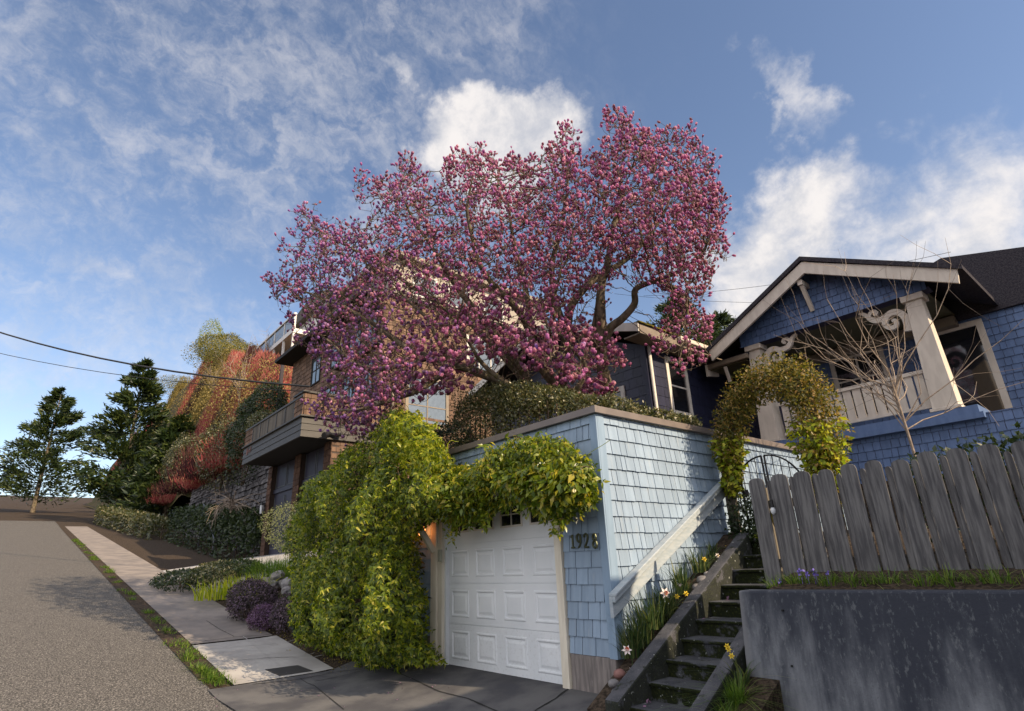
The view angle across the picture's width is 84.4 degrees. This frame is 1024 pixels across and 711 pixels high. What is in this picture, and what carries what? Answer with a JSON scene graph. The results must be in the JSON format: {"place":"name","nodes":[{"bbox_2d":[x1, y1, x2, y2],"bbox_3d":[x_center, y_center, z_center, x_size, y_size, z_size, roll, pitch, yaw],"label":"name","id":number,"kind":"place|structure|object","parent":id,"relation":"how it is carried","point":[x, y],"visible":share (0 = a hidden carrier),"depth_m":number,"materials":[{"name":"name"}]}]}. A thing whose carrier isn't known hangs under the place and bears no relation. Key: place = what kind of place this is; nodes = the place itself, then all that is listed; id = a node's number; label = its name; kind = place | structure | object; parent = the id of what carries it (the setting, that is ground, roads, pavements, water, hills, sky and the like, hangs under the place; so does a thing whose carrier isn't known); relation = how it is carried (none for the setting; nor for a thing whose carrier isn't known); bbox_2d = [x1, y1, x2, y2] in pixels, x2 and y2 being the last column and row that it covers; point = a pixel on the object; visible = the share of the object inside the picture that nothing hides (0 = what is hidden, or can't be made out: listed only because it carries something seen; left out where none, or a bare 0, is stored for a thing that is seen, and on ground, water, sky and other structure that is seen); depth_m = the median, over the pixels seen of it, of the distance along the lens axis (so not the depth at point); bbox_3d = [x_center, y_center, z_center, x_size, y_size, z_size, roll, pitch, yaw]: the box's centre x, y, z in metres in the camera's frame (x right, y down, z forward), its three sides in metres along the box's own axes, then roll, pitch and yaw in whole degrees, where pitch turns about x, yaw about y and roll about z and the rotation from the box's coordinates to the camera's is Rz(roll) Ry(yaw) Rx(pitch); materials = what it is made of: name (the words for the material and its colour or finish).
{"place":"outdoors","nodes":[
{"label":"outdoors","id":0,"kind":"place"},
{"bbox_2d":[0,521,235,710],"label":"road","id":1,"kind":"structure","parent":0,"point":[77,633],"depth_m":9.48,"materials":[{"name":"asphalt"}]},
{"bbox_2d":[0,353,309,391],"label":"cable","id":2,"kind":"object","parent":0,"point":[159,379],"visible":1,"depth_m":19.11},
{"bbox_2d":[0,332,310,386],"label":"cable","id":3,"kind":"object","parent":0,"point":[160,368],"visible":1,"depth_m":19.04,"materials":[{"name":"rubber"}]},
{"bbox_2d":[85,365,243,509],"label":"hill","id":4,"kind":"structure","parent":0,"point":[95,503],"depth_m":74.02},
{"bbox_2d":[147,374,191,443],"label":"tan shrub","id":5,"kind":"object","parent":4,"relation":"on","point":[177,386],"visible":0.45,"depth_m":84.27,"materials":[{"name":"plant"}]},
{"bbox_2d":[141,359,216,498],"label":"maroon shrub","id":6,"kind":"object","parent":4,"relation":"on","point":[189,404],"visible":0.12,"depth_m":60.85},
{"bbox_2d":[160,430,203,493],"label":"round shrub","id":7,"kind":"object","parent":4,"relation":"on","point":[182,441],"visible":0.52,"depth_m":39.54,"materials":[{"name":"green plant"}]},
{"bbox_2d":[158,351,215,426],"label":"red dogwood","id":8,"kind":"object","parent":4,"relation":"on","point":[192,387],"visible":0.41,"depth_m":67.40,"materials":[{"name":"plant"}]},
{"bbox_2d":[140,350,247,505],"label":"red dogwood","id":9,"kind":"object","parent":4,"relation":"on","point":[164,500],"visible":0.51,"depth_m":46.86,"materials":[{"name":"plant"}]},
{"bbox_2d":[161,348,244,504],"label":"red dogwood","id":10,"kind":"object","parent":4,"relation":"on","point":[236,357],"visible":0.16,"depth_m":49.13,"materials":[{"name":"plant"}]},
{"bbox_2d":[147,344,262,495],"bbox_3d":[-21.971,4.078,42.128,6.167,12.400,6.393,-12,-22,24],"label":"maroon shrub","id":11,"kind":"object","parent":4,"relation":"on","point":[167,486],"visible":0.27,"depth_m":39.62,"materials":[{"name":"plant"}]},
{"bbox_2d":[171,337,246,464],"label":"tan shrub","id":12,"kind":"object","parent":4,"relation":"on","point":[212,367],"visible":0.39,"depth_m":57.25,"materials":[{"name":"plant"}]},
{"bbox_2d":[197,318,227,366],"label":"round shrub","id":13,"kind":"object","parent":4,"relation":"on","point":[217,326],"visible":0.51,"depth_m":69.49,"materials":[{"name":"green plant"}]},
{"bbox_2d":[193,411,244,494],"bbox_3d":[-16.309,5.349,31.797,3.023,4.659,5.363,14,-26,-38],"label":"round shrub","id":14,"kind":"object","parent":4,"relation":"on","point":[216,430],"visible":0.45,"depth_m":31.07,"materials":[{"name":"green plant"}]},
{"bbox_2d":[191,332,247,363],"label":"round shrub","id":15,"kind":"object","parent":4,"relation":"on","point":[233,336],"visible":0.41,"depth_m":67.50,"materials":[{"name":"green plant"}]},
{"bbox_2d":[170,348,276,489],"bbox_3d":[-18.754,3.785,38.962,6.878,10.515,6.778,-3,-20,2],"label":"red dogwood","id":16,"kind":"object","parent":4,"relation":"on","point":[194,484],"visible":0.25,"depth_m":38.23,"materials":[{"name":"plant"}]},
{"bbox_2d":[192,340,257,418],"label":"tan shrub","id":17,"kind":"object","parent":4,"relation":"on","point":[222,358],"visible":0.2,"depth_m":56.22,"materials":[{"name":"plant"}]},
{"bbox_2d":[168,346,291,482],"bbox_3d":[-17.132,2.939,35.348,6.559,9.494,6.538,14,-26,-38],"label":"maroon shrub","id":18,"kind":"object","parent":4,"relation":"on","point":[184,469],"visible":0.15,"depth_m":33.02,"materials":[{"name":"plant"}]},
{"bbox_2d":[210,339,259,404],"bbox_3d":[-18.518,1.618,38.002,4.412,6.578,5.183,-1,-20,-4],"label":"bare tree","id":19,"kind":"object","parent":4,"relation":"on","point":[239,372],"visible":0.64,"depth_m":38.56,"materials":[{"name":"brown plant"}]},
{"bbox_2d":[185,364,292,476],"bbox_3d":[-14.967,2.891,33.584,6.770,8.192,6.904,14,-26,-38],"label":"red dogwood","id":20,"kind":"object","parent":4,"relation":"on","point":[219,469],"visible":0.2,"depth_m":31.21,"materials":[{"name":"plant"}]},
{"bbox_2d":[223,403,262,486],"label":"round shrub","id":21,"kind":"object","parent":4,"relation":"on","point":[232,434],"visible":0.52,"depth_m":27.86,"materials":[{"name":"green plant"}]},
{"bbox_2d":[201,370,291,469],"bbox_3d":[-13.488,3.146,32.451,7.225,7.092,7.214,14,-26,-38],"label":"red dogwood","id":22,"kind":"object","parent":4,"relation":"on","point":[223,459],"visible":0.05,"depth_m":30.10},
{"bbox_2d":[215,354,292,474],"bbox_3d":[-14.793,3.517,35.248,7.166,8.138,7.098,14,-26,-38],"label":"red dogwood","id":23,"kind":"object","parent":4,"relation":"on","point":[248,383],"visible":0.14,"depth_m":35.27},
{"bbox_2d":[241,353,292,410],"bbox_3d":[-14.050,2.950,35.727,6.676,8.599,7.538,14,-26,-38],"label":"red dogwood","id":24,"kind":"object","parent":4,"relation":"on","point":[262,375],"visible":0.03,"depth_m":35.56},
{"bbox_2d":[256,290,332,355],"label":"hilltop house","id":25,"kind":"structure","parent":4,"relation":"on","point":[281,337],"depth_m":44.22,"materials":[{"name":"white paint"}]},
{"bbox_2d":[65,526,271,643],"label":"sidewalk","id":26,"kind":"structure","parent":0,"point":[186,614],"depth_m":13.44,"materials":[{"name":"grey concrete"}]},
{"bbox_2d":[0,495,395,688],"bbox_3d":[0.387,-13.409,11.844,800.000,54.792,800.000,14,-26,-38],"label":"ground","id":27,"kind":"structure","parent":0,"point":[157,552],"depth_m":30.06,"materials":[{"name":"soil"}]},
{"bbox_2d":[0,386,92,512],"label":"cedar tree","id":28,"kind":"object","parent":27,"relation":"on","point":[64,416],"visible":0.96,"depth_m":67.72,"materials":[{"name":"green plant"}]},
{"bbox_2d":[61,357,171,522],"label":"cedar tree","id":29,"kind":"object","parent":27,"relation":"on","point":[116,442],"visible":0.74,"depth_m":51.36,"materials":[{"name":"green plant"}]},
{"bbox_2d":[92,504,175,539],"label":"street hedge","id":30,"kind":"object","parent":27,"relation":"on","point":[131,517],"visible":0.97,"depth_m":36.88,"materials":[{"name":"green plant"}]},
{"bbox_2d":[59,526,240,686],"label":"grass verge","id":31,"kind":"object","parent":27,"relation":"on","point":[139,603],"depth_m":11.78,"materials":[{"name":"plant"}]},
{"bbox_2d":[106,412,196,525],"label":"cedar tree","id":32,"kind":"object","parent":27,"relation":"on","point":[139,485],"visible":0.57,"depth_m":45.61,"materials":[{"name":"green plant"}]},
{"bbox_2d":[148,567,214,592],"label":"groundcover","id":33,"kind":"object","parent":27,"relation":"on","point":[176,574],"visible":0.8,"depth_m":14.85,"materials":[{"name":"green plant"}]},
{"bbox_2d":[180,564,240,588],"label":"groundcover","id":34,"kind":"object","parent":27,"relation":"on","point":[205,568],"visible":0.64,"depth_m":14.92,"materials":[{"name":"green plant"}]},
{"bbox_2d":[163,502,263,560],"bbox_3d":[-14.068,8.505,27.139,2.449,3.942,15.381,14,-26,-38],"label":"dark hedge","id":35,"kind":"object","parent":27,"relation":"on","point":[226,524],"visible":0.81,"depth_m":24.99,"materials":[{"name":"green plant"}]},
{"bbox_2d":[196,559,245,576],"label":"groundcover","id":36,"kind":"object","parent":27,"relation":"on","point":[213,562],"visible":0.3,"depth_m":16.19,"materials":[{"name":"green plant"}]},
{"bbox_2d":[186,575,267,600],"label":"iris leaves","id":37,"kind":"object","parent":27,"relation":"on","point":[211,593],"visible":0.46,"depth_m":13.24,"materials":[{"name":"green plant"}]},
{"bbox_2d":[185,465,269,554],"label":"stone wall","id":38,"kind":"structure","parent":27,"relation":"on","point":[257,487],"depth_m":29.61,"materials":[{"name":"stone"}]},
{"bbox_2d":[206,485,262,528],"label":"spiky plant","id":39,"kind":"object","parent":27,"relation":"on","point":[231,505],"visible":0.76,"depth_m":24.50,"materials":[{"name":"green plant"}]},
{"bbox_2d":[211,556,263,575],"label":"groundcover","id":40,"kind":"object","parent":27,"relation":"on","point":[249,560],"visible":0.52,"depth_m":15.65,"materials":[{"name":"green plant"}]},
{"bbox_2d":[213,572,280,596],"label":"iris leaves","id":41,"kind":"object","parent":27,"relation":"on","point":[245,582],"visible":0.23,"depth_m":13.41,"materials":[{"name":"green plant"}]},
{"bbox_2d":[225,577,279,620],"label":"heather","id":42,"kind":"object","parent":27,"relation":"on","point":[263,591],"visible":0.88,"depth_m":11.49,"materials":[{"name":"purple plant"}]},
{"bbox_2d":[217,555,297,580],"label":"flowering shrub","id":43,"kind":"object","parent":27,"relation":"on","point":[272,568],"depth_m":14.92,"materials":[{"name":"plant"}]},
{"bbox_2d":[244,408,276,432],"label":"round shrub","id":44,"kind":"object","parent":27,"relation":"on","point":[267,411],"visible":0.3,"depth_m":25.92,"materials":[{"name":"green plant"}]},
{"bbox_2d":[235,378,288,429],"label":"round shrub","id":45,"kind":"object","parent":27,"relation":"on","point":[253,399],"visible":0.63,"depth_m":28.16,"materials":[{"name":"green plant"}]},
{"bbox_2d":[245,603,284,630],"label":"heather","id":46,"kind":"object","parent":27,"relation":"on","point":[258,610],"visible":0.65,"depth_m":10.74,"materials":[{"name":"purple plant"}]},
{"bbox_2d":[269,570,284,580],"bbox_3d":[-5.939,5.599,14.273,0.380,0.320,0.490,14,-26,-38],"label":"rock","id":47,"kind":"object","parent":27,"relation":"on","point":[272,575],"visible":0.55,"depth_m":14.14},
{"bbox_2d":[267,591,311,633],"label":"heather","id":48,"kind":"object","parent":27,"relation":"on","point":[277,609],"visible":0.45,"depth_m":10.32,"materials":[{"name":"purple plant"}]},
{"bbox_2d":[257,500,327,557],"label":"variegated shrub","id":49,"kind":"object","parent":27,"relation":"on","point":[278,518],"visible":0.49,"depth_m":12.28,"materials":[{"name":"green plant"}]},
{"bbox_2d":[286,606,331,632],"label":"fern","id":50,"kind":"object","parent":27,"relation":"on","point":[308,619],"visible":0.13,"depth_m":9.92,"materials":[{"name":"green plant"}]},
{"bbox_2d":[278,401,457,674],"bbox_3d":[-3.045,3.019,9.601,1.982,4.012,6.900,14,-26,-38],"label":"climbing vine","id":51,"kind":"object","parent":27,"relation":"on","point":[408,443],"visible":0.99,"depth_m":8.14,"materials":[{"name":"green plant"}]},
{"bbox_2d":[242,247,549,555],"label":"shingle house","id":52,"kind":"structure","parent":27,"relation":"on","point":[292,446],"depth_m":20.37,"materials":[{"name":"brown wood"}]},
{"bbox_2d":[269,459,294,554],"bbox_3d":[-8.113,5.376,20.095,0.100,3.190,2.299,14,-26,-38],"label":"garage door","id":53,"kind":"structure","parent":52,"relation":"in","point":[284,480],"depth_m":20.34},
{"bbox_2d":[298,446,324,549],"bbox_3d":[-6.386,4.599,18.176,0.100,3.190,1.978,14,-26,-38],"label":"garage door","id":54,"kind":"structure","parent":52,"relation":"in","point":[314,459],"depth_m":18.72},
{"bbox_2d":[310,353,321,386],"bbox_3d":[-8.412,0.615,24.239,0.060,1.300,1.000,14,-26,-38],"label":"window","id":55,"kind":"structure","parent":52,"relation":"in","point":[315,371],"depth_m":24.27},
{"bbox_2d":[405,376,448,430],"bbox_3d":[-3.018,1.684,20.217,1.800,1.900,0.060,14,-26,-38],"label":"window","id":56,"kind":"structure","parent":52,"relation":"in","point":[437,406],"depth_m":20.30,"materials":[{"name":"glass"}]},
{"bbox_2d":[466,334,501,369],"bbox_3d":[-1.074,0.107,22.605,1.800,1.650,0.060,14,-26,-38],"label":"window","id":57,"kind":"structure","parent":52,"relation":"in","point":[483,356],"depth_m":22.60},
{"bbox_2d":[260,104,735,446],"bbox_3d":[-0.781,-1.545,11.058,9.866,6.423,5.122,-9,-21,17],"label":"magnolia tree","id":58,"kind":"object","parent":27,"relation":"on","point":[531,347],"visible":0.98,"depth_m":9.70,"materials":[{"name":"pink plant"}]},
{"bbox_2d":[403,405,847,693],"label":"garage","id":59,"kind":"structure","parent":27,"relation":"on","point":[513,593],"depth_m":7.03,"materials":[{"name":"blue paint"}]},
{"bbox_2d":[352,403,610,549],"bbox_3d":[-1.070,1.615,8.136,1.108,2.282,6.269,14,-26,-38],"label":"climbing vine","id":60,"kind":"object","parent":59,"relation":"attached to","point":[543,479],"visible":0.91,"depth_m":6.56,"materials":[{"name":"green plant"}]},
{"bbox_2d":[449,505,552,544],"bbox_3d":[-0.198,2.279,7.791,0.012,0.526,2.469,14,-26,-38],"label":"door section","id":61,"kind":"structure","parent":59,"relation":"in","point":[525,531],"depth_m":7.65,"materials":[{"name":"metal"}]},
{"bbox_2d":[449,537,555,582],"bbox_3d":[-0.181,2.778,7.605,0.021,0.526,2.469,14,-26,-38],"label":"door section","id":62,"kind":"structure","parent":59,"relation":"in","point":[532,560],"depth_m":7.51,"materials":[{"name":"metal"}]},
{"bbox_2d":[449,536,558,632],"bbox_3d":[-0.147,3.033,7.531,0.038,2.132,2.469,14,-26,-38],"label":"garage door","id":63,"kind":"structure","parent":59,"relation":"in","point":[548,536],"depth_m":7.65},
{"bbox_2d":[449,583,558,631],"bbox_3d":[-0.160,3.278,7.421,0.021,0.526,2.469,14,-26,-38],"label":"door section","id":64,"kind":"structure","parent":59,"relation":"in","point":[529,606],"depth_m":7.32,"materials":[{"name":"metal"}]},
{"bbox_2d":[449,623,562,684],"bbox_3d":[-0.139,3.778,7.238,0.021,0.526,2.469,14,-26,-38],"label":"door section","id":65,"kind":"structure","parent":59,"relation":"in","point":[531,654],"depth_m":7.13,"materials":[{"name":"metal"}]},
{"bbox_2d":[500,502,522,527],"bbox_3d":[-0.013,2.134,7.593,0.021,0.331,0.458,14,-26,-38],"label":"garage door window","id":66,"kind":"structure","parent":59,"relation":"in","point":[513,519],"depth_m":7.57,"materials":[{"name":"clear glass"}]},
{"bbox_2d":[529,512,551,524],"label":"garage door window","id":67,"kind":"structure","parent":59,"relation":"in","point":[532,520],"depth_m":7.24,"materials":[{"name":"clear glass"}]},
{"bbox_2d":[587,534,733,710],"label":"flower bed","id":68,"kind":"object","parent":27,"relation":"on","point":[597,703],"visible":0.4,"depth_m":5.90,"materials":[{"name":"soil"}]},
{"bbox_2d":[608,619,654,671],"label":"daffodil clump","id":69,"kind":"object","parent":68,"relation":"on","point":[628,650],"visible":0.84,"depth_m":5.68,"materials":[{"name":"green plant"}]},
{"bbox_2d":[606,607,662,648],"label":"daffodil clump","id":70,"kind":"object","parent":68,"relation":"on","point":[636,635],"visible":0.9,"depth_m":5.78,"materials":[{"name":"green plant"}]},
{"bbox_2d":[625,583,709,629],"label":"daffodil clump","id":71,"kind":"object","parent":68,"relation":"on","point":[659,618],"visible":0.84,"depth_m":6.02,"materials":[{"name":"green plant"}]},
{"bbox_2d":[649,579,695,613],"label":"daffodil clump","id":72,"kind":"object","parent":68,"relation":"on","point":[675,597],"visible":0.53,"depth_m":6.25,"materials":[{"name":"green plant"}]},
{"bbox_2d":[665,560,704,595],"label":"daffodil clump","id":73,"kind":"object","parent":68,"relation":"on","point":[679,577],"visible":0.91,"depth_m":6.50,"materials":[{"name":"green plant"}]},
{"bbox_2d":[679,545,719,572],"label":"daffodil clump","id":74,"kind":"object","parent":68,"relation":"on","point":[699,565],"visible":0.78,"depth_m":6.87,"materials":[{"name":"green plant"}]},
{"bbox_2d":[703,541,725,557],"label":"daffodil clump","id":75,"kind":"object","parent":68,"relation":"on","point":[714,551],"visible":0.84,"depth_m":7.11,"materials":[{"name":"green plant"}]},
{"bbox_2d":[646,295,727,345],"bbox_3d":[8.275,1.871,26.149,8.980,10.747,9.764,-9,-21,16],"label":"cedar tree","id":76,"kind":"object","parent":27,"relation":"on","point":[660,308],"visible":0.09,"depth_m":26.34,"materials":[{"name":"green plant"}]},
{"bbox_2d":[605,533,826,710],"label":"concrete stairs","id":77,"kind":"structure","parent":27,"relation":"on","point":[687,639],"depth_m":5.61,"materials":[{"name":"concrete"}]},
{"bbox_2d":[721,473,741,533],"bbox_3d":[3.029,2.138,7.728,0.120,1.070,0.115,14,-26,-38],"label":"gate post","id":78,"kind":"object","parent":77,"relation":"on","point":[733,501],"visible":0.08,"depth_m":7.71,"materials":[{"name":"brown wood"}]},
{"bbox_2d":[739,454,798,532],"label":"iron gate","id":79,"kind":"structure","parent":78,"relation":"attached to","point":[746,493],"depth_m":7.52,"materials":[{"name":"metal"}]},
{"bbox_2d":[723,493,758,553],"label":"ivy","id":80,"kind":"object","parent":79,"relation":"attached to","point":[746,523],"visible":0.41,"depth_m":7.43,"materials":[{"name":"green plant"}]},
{"bbox_2d":[662,672,802,710],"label":"grass tuft","id":81,"kind":"object","parent":27,"relation":"on","point":[734,695],"visible":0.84,"depth_m":4.62,"materials":[{"name":"plant"}]},
{"bbox_2d":[719,676,783,710],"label":"side bed","id":82,"kind":"object","parent":27,"relation":"on","point":[772,694],"visible":0.5,"depth_m":4.64,"materials":[{"name":"soil"}]},
{"bbox_2d":[691,643,788,688],"bbox_3d":[1.891,2.665,4.841,0.855,0.367,0.684,0,-20,-6],"label":"daffodil clump","id":83,"kind":"object","parent":82,"relation":"on","point":[745,675],"visible":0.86,"depth_m":4.84,"materials":[{"name":"green plant"}]},
{"bbox_2d":[739,589,1023,710],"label":"retaining wall","id":84,"kind":"structure","parent":27,"relation":"on","point":[889,650],"depth_m":4.21,"materials":[{"name":"concrete"}]},
{"bbox_2d":[163,550,335,594],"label":"neighbour driveway","id":85,"kind":"structure","parent":0,"point":[273,556],"depth_m":16.72,"materials":[{"name":"concrete"}]},
{"bbox_2d":[192,635,332,684],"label":"pale sidewalk","id":86,"kind":"structure","parent":0,"point":[279,651],"depth_m":8.87,"materials":[{"name":"concrete"}]},
{"bbox_2d":[265,665,311,675],"bbox_3d":[-3.271,4.619,8.290,0.554,0.057,0.428,14,-26,-38],"label":"utility cover","id":87,"kind":"object","parent":86,"relation":"on","point":[287,670],"visible":1,"depth_m":8.28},
{"bbox_2d":[337,482,407,617],"bbox_3d":[11.597,6.811,19.619,33.500,3.320,8.040,14,-26,-38],"label":"garden","id":88,"kind":"object","parent":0,"point":[347,594],"depth_m":10.88,"materials":[{"name":"soil"}]},
{"bbox_2d":[429,416,478,454],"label":"dark shrub","id":89,"kind":"object","parent":88,"relation":"on","point":[442,432],"visible":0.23,"depth_m":10.69,"materials":[{"name":"green plant"}]},
{"bbox_2d":[449,379,702,447],"bbox_3d":[0.727,0.989,9.143,2.391,1.485,3.943,14,-26,-38],"label":"garden hedge","id":90,"kind":"object","parent":88,"relation":"on","point":[540,393],"visible":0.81,"depth_m":8.55,"materials":[{"name":"green plant"}]},
{"bbox_2d":[468,320,731,435],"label":"navy house","id":91,"kind":"structure","parent":88,"relation":"on","point":[649,378],"depth_m":13.52,"materials":[{"name":"paint"}]},
{"bbox_2d":[589,385,625,419],"bbox_3d":[2.229,1.337,13.671,0.060,0.930,1.351,14,-26,-38],"label":"window","id":92,"kind":"structure","parent":91,"relation":"in","point":[621,390],"depth_m":13.36,"materials":[{"name":"grey glass"}]},
{"bbox_2d":[664,356,693,416],"bbox_3d":[4.000,0.754,13.535,0.871,1.410,0.060,14,-26,-38],"label":"window","id":93,"kind":"structure","parent":91,"relation":"in","point":[678,386],"depth_m":13.52,"materials":[{"name":"white glass"}]},
{"bbox_2d":[694,309,735,341],"bbox_3d":[9.794,2.241,25.901,7.060,9.762,7.458,14,-26,-38],"label":"cedar tree","id":94,"kind":"object","parent":88,"relation":"on","point":[723,319],"visible":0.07,"depth_m":26.98,"materials":[{"name":"green plant"}]},
{"bbox_2d":[209,650,597,710],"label":"driveway","id":95,"kind":"structure","parent":0,"point":[361,689],"depth_m":6.79,"materials":[{"name":"concrete"}]},
{"bbox_2d":[0,0,1023,497],"label":"sky","id":96,"kind":"structure","parent":0,"point":[154,153],"materials":[{"name":"blue"}]},
{"bbox_2d":[770,471,1023,589],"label":"terrace","id":97,"kind":"structure","parent":0,"point":[959,585],"depth_m":4.71,"materials":[{"name":"soil"}]},
{"bbox_2d":[706,347,854,534],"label":"vine arch","id":98,"kind":"structure","parent":97,"relation":"on","point":[824,451],"depth_m":7.29,"materials":[{"name":"green plant"}]},
{"bbox_2d":[705,247,1023,483],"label":"porch house","id":99,"kind":"structure","parent":97,"relation":"on","point":[989,285],"depth_m":11.75,"materials":[{"name":"blue paint"}]},
{"bbox_2d":[829,348,898,419],"bbox_3d":[8.327,0.687,13.423,0.060,1.600,1.200,14,-26,-38],"label":"window","id":100,"kind":"structure","parent":99,"relation":"in","point":[837,372],"depth_m":13.55,"materials":[{"name":"glass"}]},
{"bbox_2d":[937,318,1012,410],"bbox_3d":[9.586,0.359,11.949,0.060,2.100,1.100,14,-26,-38],"label":"window","id":101,"kind":"structure","parent":99,"relation":"in","point":[956,343],"depth_m":11.86,"materials":[{"name":"glass"}]},
{"bbox_2d":[749,441,1023,583],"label":"picket fence","id":102,"kind":"object","parent":97,"relation":"on","point":[780,542],"visible":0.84,"depth_m":5.01,"materials":[{"name":"grey wood"}]},
{"bbox_2d":[758,562,1023,589],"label":"grass strip","id":103,"kind":"object","parent":97,"relation":"on","point":[896,578],"visible":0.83,"depth_m":4.63,"materials":[{"name":"green plant"}]},
{"bbox_2d":[765,236,1023,456],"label":"bare shrub","id":104,"kind":"object","parent":97,"relation":"on","point":[894,390],"visible":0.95,"depth_m":8.12,"materials":[{"name":"brown plant"}]},
{"bbox_2d":[897,421,1023,542],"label":"fence hedge","id":105,"kind":"object","parent":97,"relation":"on","point":[1016,437],"visible":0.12,"depth_m":5.01,"materials":[{"name":"green plant"}]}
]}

